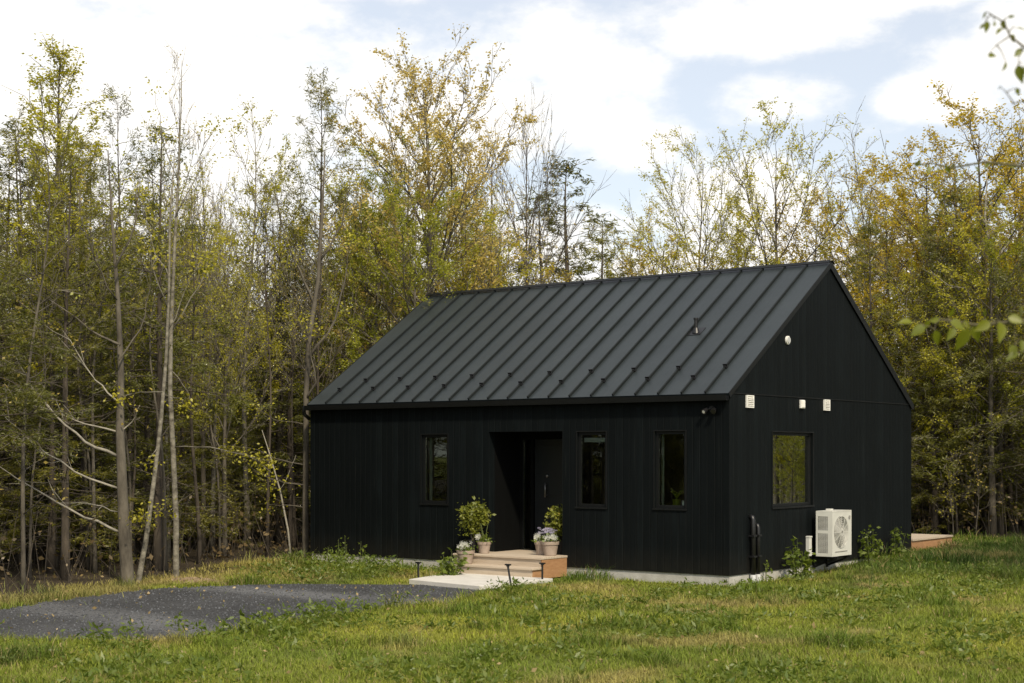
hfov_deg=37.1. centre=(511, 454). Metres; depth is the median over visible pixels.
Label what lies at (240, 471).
hemlock tree
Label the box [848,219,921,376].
maple tree
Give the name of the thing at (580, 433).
window
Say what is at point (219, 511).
tree
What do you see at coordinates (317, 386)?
budding tree
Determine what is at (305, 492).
bare tree
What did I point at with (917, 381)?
maple tree
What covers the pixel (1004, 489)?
hemlock tree
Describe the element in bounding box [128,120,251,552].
budding tree
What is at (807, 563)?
weed
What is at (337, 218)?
maple tree
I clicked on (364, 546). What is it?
weed
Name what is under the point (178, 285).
budding tree
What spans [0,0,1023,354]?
sky
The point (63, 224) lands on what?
pine tree
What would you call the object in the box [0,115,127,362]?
hemlock tree
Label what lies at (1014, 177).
oak tree
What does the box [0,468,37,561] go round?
hemlock tree
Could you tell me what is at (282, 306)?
hemlock tree
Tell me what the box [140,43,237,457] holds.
budding tree
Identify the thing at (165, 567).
tree
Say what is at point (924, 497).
sapling
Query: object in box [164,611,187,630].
weed
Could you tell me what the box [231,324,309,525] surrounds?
hemlock tree
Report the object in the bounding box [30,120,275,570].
hemlock tree
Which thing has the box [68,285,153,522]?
hemlock tree
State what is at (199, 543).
tree
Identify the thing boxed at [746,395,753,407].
wall vent
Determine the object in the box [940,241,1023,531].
hemlock tree
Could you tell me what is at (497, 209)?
maple tree
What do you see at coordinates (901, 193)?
oak tree
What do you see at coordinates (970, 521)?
pine tree
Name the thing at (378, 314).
maple tree
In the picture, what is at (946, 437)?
hemlock tree
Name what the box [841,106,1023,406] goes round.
oak tree
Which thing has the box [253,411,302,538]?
sapling
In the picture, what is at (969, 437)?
sapling
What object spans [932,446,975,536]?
sapling
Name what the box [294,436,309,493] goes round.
sapling
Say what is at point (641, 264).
oak tree
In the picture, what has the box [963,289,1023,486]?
hemlock tree
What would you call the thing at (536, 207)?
budding tree
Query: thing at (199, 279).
maple tree
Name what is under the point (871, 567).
weed
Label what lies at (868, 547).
weed
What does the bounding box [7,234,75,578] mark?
tree
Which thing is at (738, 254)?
maple tree
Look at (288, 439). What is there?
hemlock tree
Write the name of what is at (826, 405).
wall vent
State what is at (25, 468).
hemlock tree
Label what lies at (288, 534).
dead tree
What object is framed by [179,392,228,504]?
hemlock tree
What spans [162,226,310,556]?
budding tree
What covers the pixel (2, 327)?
hemlock tree
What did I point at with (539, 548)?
flower pot
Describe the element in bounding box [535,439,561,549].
door
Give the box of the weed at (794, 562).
[782,535,809,578]
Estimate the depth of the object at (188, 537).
34.36 m
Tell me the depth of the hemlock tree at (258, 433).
48.45 m
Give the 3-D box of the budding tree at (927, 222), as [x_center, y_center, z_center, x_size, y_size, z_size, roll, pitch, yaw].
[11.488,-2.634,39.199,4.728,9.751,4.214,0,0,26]
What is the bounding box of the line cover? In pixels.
[806,536,812,555]
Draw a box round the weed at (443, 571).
[434,557,459,575]
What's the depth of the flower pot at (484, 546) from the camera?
27.62 m
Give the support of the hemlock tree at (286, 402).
on the ground at (191, 559)
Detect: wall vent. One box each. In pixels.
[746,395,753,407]
[823,399,829,410]
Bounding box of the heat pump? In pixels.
[813,509,850,567]
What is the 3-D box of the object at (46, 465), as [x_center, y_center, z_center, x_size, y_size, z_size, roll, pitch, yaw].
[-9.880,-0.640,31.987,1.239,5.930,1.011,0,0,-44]
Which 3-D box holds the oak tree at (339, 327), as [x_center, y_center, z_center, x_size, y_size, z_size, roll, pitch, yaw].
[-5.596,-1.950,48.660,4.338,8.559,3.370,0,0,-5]
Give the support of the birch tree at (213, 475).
on the ground at (191, 559)
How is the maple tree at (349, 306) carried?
on the ground at (191, 559)
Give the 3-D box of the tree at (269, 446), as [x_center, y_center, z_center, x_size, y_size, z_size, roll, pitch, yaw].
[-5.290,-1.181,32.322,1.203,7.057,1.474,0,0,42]
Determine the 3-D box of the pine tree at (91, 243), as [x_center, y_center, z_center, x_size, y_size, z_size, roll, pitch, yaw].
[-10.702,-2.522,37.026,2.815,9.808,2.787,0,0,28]
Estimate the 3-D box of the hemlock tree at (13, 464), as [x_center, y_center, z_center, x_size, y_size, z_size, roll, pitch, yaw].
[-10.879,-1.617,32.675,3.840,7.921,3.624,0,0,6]
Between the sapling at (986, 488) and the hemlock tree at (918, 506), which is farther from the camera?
the hemlock tree at (918, 506)
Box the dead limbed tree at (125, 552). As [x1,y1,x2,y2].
[0,145,183,583]
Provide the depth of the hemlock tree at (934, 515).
38.31 m
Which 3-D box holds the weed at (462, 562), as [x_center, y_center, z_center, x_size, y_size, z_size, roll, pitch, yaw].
[-1.057,1.943,26.822,0.620,0.605,0.558,0,0,11]
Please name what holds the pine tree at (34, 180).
on the ground at (191, 559)
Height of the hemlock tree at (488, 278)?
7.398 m
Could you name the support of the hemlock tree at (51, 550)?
on the ground at (191, 559)
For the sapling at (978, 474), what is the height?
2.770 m
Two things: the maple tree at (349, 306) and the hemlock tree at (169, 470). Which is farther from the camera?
the maple tree at (349, 306)
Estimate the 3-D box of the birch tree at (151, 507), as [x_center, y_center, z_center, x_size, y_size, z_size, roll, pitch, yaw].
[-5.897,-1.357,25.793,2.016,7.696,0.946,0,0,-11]
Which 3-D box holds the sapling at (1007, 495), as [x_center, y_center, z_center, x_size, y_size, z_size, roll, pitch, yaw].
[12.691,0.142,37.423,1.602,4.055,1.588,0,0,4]
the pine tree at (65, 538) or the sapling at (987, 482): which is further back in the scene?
the sapling at (987, 482)
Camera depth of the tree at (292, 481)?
32.83 m
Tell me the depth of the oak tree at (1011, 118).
45.30 m
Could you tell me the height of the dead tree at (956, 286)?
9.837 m
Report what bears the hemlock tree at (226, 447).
on the ground at (191, 559)
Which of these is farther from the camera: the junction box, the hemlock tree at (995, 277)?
the hemlock tree at (995, 277)
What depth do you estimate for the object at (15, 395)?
31.46 m
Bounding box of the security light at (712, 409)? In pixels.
[701,406,715,413]
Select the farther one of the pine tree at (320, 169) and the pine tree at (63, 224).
the pine tree at (63, 224)
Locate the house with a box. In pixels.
[302,260,913,586]
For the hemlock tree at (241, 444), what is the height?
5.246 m
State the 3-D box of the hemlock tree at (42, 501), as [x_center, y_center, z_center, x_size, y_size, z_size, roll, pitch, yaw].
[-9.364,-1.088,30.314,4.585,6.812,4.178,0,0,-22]
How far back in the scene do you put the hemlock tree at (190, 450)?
40.94 m
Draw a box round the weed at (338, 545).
[333,539,344,556]
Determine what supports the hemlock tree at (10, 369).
on the ground at (191, 559)
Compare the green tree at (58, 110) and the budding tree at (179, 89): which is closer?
the green tree at (58, 110)
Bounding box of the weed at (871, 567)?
[862,552,883,586]
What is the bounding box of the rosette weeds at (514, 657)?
[95,585,1023,682]
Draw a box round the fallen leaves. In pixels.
[1,558,1019,682]
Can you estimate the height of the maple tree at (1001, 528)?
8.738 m
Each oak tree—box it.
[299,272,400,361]
[417,187,576,296]
[542,206,725,283]
[699,186,906,339]
[729,152,975,387]
[791,160,971,428]
[821,119,1023,530]
[828,80,1023,530]
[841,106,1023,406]
[880,127,1023,401]
[904,103,1023,482]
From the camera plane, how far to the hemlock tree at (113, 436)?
37.49 m
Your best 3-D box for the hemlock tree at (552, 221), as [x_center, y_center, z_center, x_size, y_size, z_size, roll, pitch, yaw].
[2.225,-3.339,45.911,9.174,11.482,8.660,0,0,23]
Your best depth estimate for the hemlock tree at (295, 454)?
39.20 m
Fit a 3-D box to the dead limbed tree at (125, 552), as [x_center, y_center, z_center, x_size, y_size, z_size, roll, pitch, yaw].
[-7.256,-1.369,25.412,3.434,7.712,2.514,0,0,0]
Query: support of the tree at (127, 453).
on the ground at (191, 559)
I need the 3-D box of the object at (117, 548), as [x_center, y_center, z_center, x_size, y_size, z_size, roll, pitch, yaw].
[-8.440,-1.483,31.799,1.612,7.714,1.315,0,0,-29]
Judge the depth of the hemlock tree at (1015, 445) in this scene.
41.31 m
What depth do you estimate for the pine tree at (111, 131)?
32.86 m
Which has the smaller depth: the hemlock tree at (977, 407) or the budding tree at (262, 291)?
the budding tree at (262, 291)
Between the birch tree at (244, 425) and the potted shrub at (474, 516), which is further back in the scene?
the birch tree at (244, 425)
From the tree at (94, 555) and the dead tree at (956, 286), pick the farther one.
the dead tree at (956, 286)
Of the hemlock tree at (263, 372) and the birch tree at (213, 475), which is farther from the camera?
the hemlock tree at (263, 372)
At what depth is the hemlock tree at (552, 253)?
46.83 m
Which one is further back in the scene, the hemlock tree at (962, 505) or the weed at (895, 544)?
the hemlock tree at (962, 505)
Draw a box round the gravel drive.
[0,584,496,640]
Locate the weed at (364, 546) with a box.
[355,543,366,563]
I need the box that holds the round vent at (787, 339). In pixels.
[785,336,790,343]
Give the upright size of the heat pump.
1.085 m
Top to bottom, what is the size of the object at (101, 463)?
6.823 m
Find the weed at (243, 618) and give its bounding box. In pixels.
[228,603,255,633]
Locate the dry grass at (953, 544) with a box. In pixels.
[929,541,973,550]
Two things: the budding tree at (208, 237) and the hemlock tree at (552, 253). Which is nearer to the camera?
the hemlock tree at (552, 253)
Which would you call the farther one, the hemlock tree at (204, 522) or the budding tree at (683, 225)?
the budding tree at (683, 225)
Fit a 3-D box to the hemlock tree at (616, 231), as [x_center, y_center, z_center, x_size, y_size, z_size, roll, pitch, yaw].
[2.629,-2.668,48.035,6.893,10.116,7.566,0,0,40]
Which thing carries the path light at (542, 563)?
on the ground at (191, 559)
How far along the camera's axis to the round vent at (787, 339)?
26.73 m
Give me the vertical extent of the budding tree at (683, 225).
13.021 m
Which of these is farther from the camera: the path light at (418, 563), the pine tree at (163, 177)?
the pine tree at (163, 177)
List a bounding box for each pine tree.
[0,104,73,564]
[0,129,153,579]
[7,159,151,537]
[10,172,84,301]
[11,174,126,372]
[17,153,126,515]
[72,82,180,490]
[95,144,200,521]
[243,66,393,467]
[255,239,322,481]
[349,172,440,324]
[875,206,930,432]
[911,183,1019,530]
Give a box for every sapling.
[70,370,134,533]
[95,359,186,482]
[133,401,191,519]
[204,476,240,533]
[218,389,262,529]
[226,439,265,519]
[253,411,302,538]
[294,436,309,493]
[912,413,952,533]
[912,436,943,533]
[921,361,990,534]
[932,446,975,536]
[956,429,1004,533]
[962,440,1011,533]
[967,434,1011,502]
[994,396,1023,508]
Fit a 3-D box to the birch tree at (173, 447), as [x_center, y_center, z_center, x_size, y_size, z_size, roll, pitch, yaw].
[-5.366,-2.289,26.979,3.367,9.584,1.296,0,0,14]
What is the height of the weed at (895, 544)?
0.655 m
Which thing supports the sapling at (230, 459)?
on the ground at (191, 559)
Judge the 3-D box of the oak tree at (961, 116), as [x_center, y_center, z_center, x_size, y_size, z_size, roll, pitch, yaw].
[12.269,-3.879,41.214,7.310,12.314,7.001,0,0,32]
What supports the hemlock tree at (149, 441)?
on the ground at (191, 559)
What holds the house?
on the ground at (191, 559)
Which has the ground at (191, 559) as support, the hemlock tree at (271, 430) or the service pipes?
the hemlock tree at (271, 430)
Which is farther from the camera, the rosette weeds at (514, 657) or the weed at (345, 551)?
the weed at (345, 551)
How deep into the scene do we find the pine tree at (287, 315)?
43.50 m
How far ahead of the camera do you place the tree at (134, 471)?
29.05 m
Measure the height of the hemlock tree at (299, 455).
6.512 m
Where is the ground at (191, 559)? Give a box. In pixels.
[0,507,1023,682]
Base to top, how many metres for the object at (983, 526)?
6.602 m
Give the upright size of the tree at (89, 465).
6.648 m
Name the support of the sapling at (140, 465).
on the ground at (191, 559)
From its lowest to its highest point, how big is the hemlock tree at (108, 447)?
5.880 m
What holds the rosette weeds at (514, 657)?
on the ground at (191, 559)
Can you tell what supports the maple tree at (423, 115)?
on the ground at (191, 559)
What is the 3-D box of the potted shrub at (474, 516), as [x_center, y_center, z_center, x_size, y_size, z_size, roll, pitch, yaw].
[-0.662,1.280,27.858,0.675,1.041,0.757,0,0,37]
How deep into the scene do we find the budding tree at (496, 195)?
45.96 m
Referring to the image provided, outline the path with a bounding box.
[409,573,552,589]
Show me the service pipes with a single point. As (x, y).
(753, 535)
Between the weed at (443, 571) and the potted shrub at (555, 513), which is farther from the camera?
the potted shrub at (555, 513)
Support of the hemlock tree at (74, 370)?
on the ground at (191, 559)
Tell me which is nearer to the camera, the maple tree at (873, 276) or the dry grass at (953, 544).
the dry grass at (953, 544)
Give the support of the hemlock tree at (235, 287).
on the ground at (191, 559)
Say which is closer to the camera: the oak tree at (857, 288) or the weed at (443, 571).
the weed at (443, 571)
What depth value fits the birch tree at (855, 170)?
45.22 m
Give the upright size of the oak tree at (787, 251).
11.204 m
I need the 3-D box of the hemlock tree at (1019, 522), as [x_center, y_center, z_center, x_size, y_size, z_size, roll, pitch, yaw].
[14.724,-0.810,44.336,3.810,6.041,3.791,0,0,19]
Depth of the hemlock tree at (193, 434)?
42.29 m
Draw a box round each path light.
[415,562,420,577]
[505,564,511,585]
[539,562,545,578]
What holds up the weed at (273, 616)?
on the ground at (191, 559)
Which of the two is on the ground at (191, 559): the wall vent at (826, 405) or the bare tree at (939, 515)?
the bare tree at (939, 515)
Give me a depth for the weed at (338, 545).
29.98 m
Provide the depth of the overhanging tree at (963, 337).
6.11 m
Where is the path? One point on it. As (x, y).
(467, 581)
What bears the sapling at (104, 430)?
on the ground at (191, 559)
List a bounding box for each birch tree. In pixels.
[101,152,223,581]
[117,70,297,577]
[123,146,207,560]
[164,162,277,552]
[176,97,306,547]
[829,95,903,341]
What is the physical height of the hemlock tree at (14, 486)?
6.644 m
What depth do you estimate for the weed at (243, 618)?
18.39 m
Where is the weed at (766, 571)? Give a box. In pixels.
[762,560,772,581]
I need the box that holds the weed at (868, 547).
[858,525,883,563]
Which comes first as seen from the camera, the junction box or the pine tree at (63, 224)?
the junction box
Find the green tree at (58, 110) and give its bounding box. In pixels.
[0,32,188,561]
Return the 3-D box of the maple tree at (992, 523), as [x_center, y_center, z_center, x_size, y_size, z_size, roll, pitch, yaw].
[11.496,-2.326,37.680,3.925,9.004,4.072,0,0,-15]
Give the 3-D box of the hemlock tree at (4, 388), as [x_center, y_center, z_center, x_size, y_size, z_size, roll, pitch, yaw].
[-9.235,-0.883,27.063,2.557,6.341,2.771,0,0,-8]
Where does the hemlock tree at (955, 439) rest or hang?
on the ground at (191, 559)
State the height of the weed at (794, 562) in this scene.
0.837 m
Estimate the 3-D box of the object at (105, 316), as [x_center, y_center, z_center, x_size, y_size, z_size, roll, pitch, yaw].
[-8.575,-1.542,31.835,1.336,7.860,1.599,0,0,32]
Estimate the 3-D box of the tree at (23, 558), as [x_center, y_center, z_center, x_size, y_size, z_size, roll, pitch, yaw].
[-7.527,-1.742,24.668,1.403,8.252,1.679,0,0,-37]
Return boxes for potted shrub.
[455,496,496,552]
[543,504,561,554]
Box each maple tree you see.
[146,226,237,363]
[206,133,379,544]
[258,144,396,396]
[289,181,424,421]
[295,148,457,393]
[295,188,381,380]
[296,22,546,353]
[303,216,432,369]
[310,96,517,369]
[322,160,482,376]
[377,135,516,336]
[392,168,549,326]
[416,219,531,293]
[582,221,689,278]
[672,201,789,270]
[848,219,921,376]
[849,226,964,368]
[866,257,984,468]
[895,204,1023,533]
[919,177,1023,535]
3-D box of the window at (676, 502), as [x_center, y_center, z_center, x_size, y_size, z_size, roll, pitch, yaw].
[2.765,0.290,25.957,0.670,1.400,0.338,0,0,37]
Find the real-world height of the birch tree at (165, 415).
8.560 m
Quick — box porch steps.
[453,551,566,577]
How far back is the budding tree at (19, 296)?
35.00 m
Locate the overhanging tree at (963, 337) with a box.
[897,12,1023,361]
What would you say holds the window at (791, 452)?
in the house
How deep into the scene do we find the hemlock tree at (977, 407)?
43.63 m
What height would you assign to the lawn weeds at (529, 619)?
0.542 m
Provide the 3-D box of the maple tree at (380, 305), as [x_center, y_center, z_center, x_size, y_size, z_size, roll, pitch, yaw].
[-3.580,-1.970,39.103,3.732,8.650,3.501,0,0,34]
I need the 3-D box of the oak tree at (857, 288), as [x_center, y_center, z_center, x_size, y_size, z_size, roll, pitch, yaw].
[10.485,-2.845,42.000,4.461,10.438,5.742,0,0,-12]
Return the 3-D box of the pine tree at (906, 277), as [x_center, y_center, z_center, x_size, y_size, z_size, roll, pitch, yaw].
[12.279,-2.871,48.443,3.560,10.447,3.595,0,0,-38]
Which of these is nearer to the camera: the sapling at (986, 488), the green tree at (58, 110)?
the green tree at (58, 110)
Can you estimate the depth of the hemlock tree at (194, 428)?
37.26 m
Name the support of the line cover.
attached to the house
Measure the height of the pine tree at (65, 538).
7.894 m
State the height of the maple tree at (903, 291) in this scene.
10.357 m
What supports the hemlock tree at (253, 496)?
on the ground at (191, 559)
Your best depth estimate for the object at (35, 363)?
30.48 m
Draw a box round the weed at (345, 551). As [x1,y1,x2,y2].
[340,535,355,561]
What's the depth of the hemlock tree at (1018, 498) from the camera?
40.84 m
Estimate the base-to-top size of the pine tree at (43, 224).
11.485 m
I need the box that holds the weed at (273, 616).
[261,604,286,628]
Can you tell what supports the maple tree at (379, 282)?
on the ground at (191, 559)
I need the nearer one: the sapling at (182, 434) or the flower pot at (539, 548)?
the flower pot at (539, 548)
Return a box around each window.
[420,433,448,505]
[575,431,607,508]
[652,430,686,510]
[772,431,814,508]
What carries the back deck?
on the ground at (191, 559)
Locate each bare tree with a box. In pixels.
[205,150,379,558]
[908,255,977,533]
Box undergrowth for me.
[0,464,1023,596]
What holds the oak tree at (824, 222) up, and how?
on the ground at (191, 559)
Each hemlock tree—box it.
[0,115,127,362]
[0,144,143,561]
[0,201,48,491]
[0,227,61,549]
[0,227,153,563]
[0,228,99,571]
[0,262,53,490]
[0,270,157,573]
[0,329,71,543]
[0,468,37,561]
[1,270,191,567]
[5,139,131,398]
[6,349,72,554]
[8,259,181,551]
[25,272,231,563]
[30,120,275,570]
[44,343,171,541]
[47,238,251,559]
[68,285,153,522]
[68,368,106,534]
[100,373,215,542]
[125,294,234,526]
[126,385,200,546]
[135,332,259,540]
[137,312,252,513]
[170,314,309,539]
[171,396,265,548]
[178,365,276,529]
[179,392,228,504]
[185,362,256,519]
[193,257,339,547]
[206,311,309,531]
[210,205,343,540]
[210,374,264,525]
[211,335,285,516]
[213,256,253,458]
[219,263,309,520]
[231,303,321,526]
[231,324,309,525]
[239,338,332,520]
[241,225,301,505]
[477,271,504,287]
[499,150,619,286]
[505,186,599,285]
[573,210,639,280]
[843,217,946,490]
[883,184,1023,533]
[883,231,1023,533]
[909,365,981,533]
[911,297,1012,494]
[911,314,1022,530]
[911,371,1014,534]
[911,410,942,523]
[926,305,1023,531]
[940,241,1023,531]
[942,310,1023,499]
[947,192,1023,512]
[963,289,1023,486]
[988,411,1023,511]
[1006,338,1023,525]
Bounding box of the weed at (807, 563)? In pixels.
[799,548,815,578]
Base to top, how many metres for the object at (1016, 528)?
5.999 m
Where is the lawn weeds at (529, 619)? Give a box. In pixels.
[0,547,1023,682]
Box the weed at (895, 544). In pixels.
[889,527,910,556]
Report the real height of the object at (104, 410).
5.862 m
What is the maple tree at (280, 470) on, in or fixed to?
on the ground at (191, 559)
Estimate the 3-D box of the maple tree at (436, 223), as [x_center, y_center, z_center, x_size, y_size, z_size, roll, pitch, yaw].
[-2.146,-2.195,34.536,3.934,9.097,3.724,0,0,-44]
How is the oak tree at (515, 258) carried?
on the ground at (191, 559)
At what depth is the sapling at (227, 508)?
33.85 m
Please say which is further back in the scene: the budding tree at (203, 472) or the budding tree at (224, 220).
the budding tree at (224, 220)
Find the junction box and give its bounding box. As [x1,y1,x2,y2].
[799,400,804,407]
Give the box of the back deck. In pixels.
[911,534,952,549]
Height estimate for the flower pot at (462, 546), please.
0.424 m
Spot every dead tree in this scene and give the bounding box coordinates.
[262,431,295,555]
[923,167,1023,487]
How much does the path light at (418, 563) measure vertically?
0.412 m
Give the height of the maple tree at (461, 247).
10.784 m
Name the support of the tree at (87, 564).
on the ground at (191, 559)
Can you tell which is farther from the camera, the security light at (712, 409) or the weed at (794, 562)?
the weed at (794, 562)
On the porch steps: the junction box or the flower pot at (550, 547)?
the flower pot at (550, 547)
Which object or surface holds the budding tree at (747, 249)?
on the ground at (191, 559)
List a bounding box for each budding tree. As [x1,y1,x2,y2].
[13,193,53,548]
[106,182,245,544]
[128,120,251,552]
[139,195,251,343]
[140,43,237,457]
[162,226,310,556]
[163,169,289,539]
[190,158,324,542]
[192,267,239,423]
[269,190,386,398]
[335,204,444,373]
[436,83,611,286]
[441,198,545,290]
[476,111,565,286]
[589,125,762,277]
[641,97,931,304]
[857,157,1023,532]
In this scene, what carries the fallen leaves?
on the ground at (191, 559)
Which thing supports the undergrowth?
on the ground at (191, 559)
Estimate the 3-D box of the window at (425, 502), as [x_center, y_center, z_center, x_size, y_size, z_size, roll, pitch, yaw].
[-1.420,0.300,29.053,0.710,1.380,0.219,0,0,37]
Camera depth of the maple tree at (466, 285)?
37.91 m
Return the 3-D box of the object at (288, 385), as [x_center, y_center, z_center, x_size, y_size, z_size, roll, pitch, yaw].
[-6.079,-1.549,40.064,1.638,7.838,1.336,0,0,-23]
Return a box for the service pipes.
[748,514,761,582]
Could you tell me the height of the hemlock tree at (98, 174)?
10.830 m
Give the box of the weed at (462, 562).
[433,547,471,575]
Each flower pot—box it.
[456,541,478,563]
[472,524,494,553]
[531,527,558,555]
[533,532,552,554]
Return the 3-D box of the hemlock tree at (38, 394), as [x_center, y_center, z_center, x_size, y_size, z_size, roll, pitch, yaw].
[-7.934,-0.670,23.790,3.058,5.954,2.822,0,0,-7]
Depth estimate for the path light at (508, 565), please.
25.03 m
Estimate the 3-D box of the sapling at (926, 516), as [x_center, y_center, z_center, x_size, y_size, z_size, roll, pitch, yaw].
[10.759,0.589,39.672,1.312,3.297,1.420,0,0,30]
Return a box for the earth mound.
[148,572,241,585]
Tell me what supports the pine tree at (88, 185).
on the ground at (191, 559)
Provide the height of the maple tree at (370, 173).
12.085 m
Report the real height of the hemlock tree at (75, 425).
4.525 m
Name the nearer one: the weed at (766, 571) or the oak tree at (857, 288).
the weed at (766, 571)

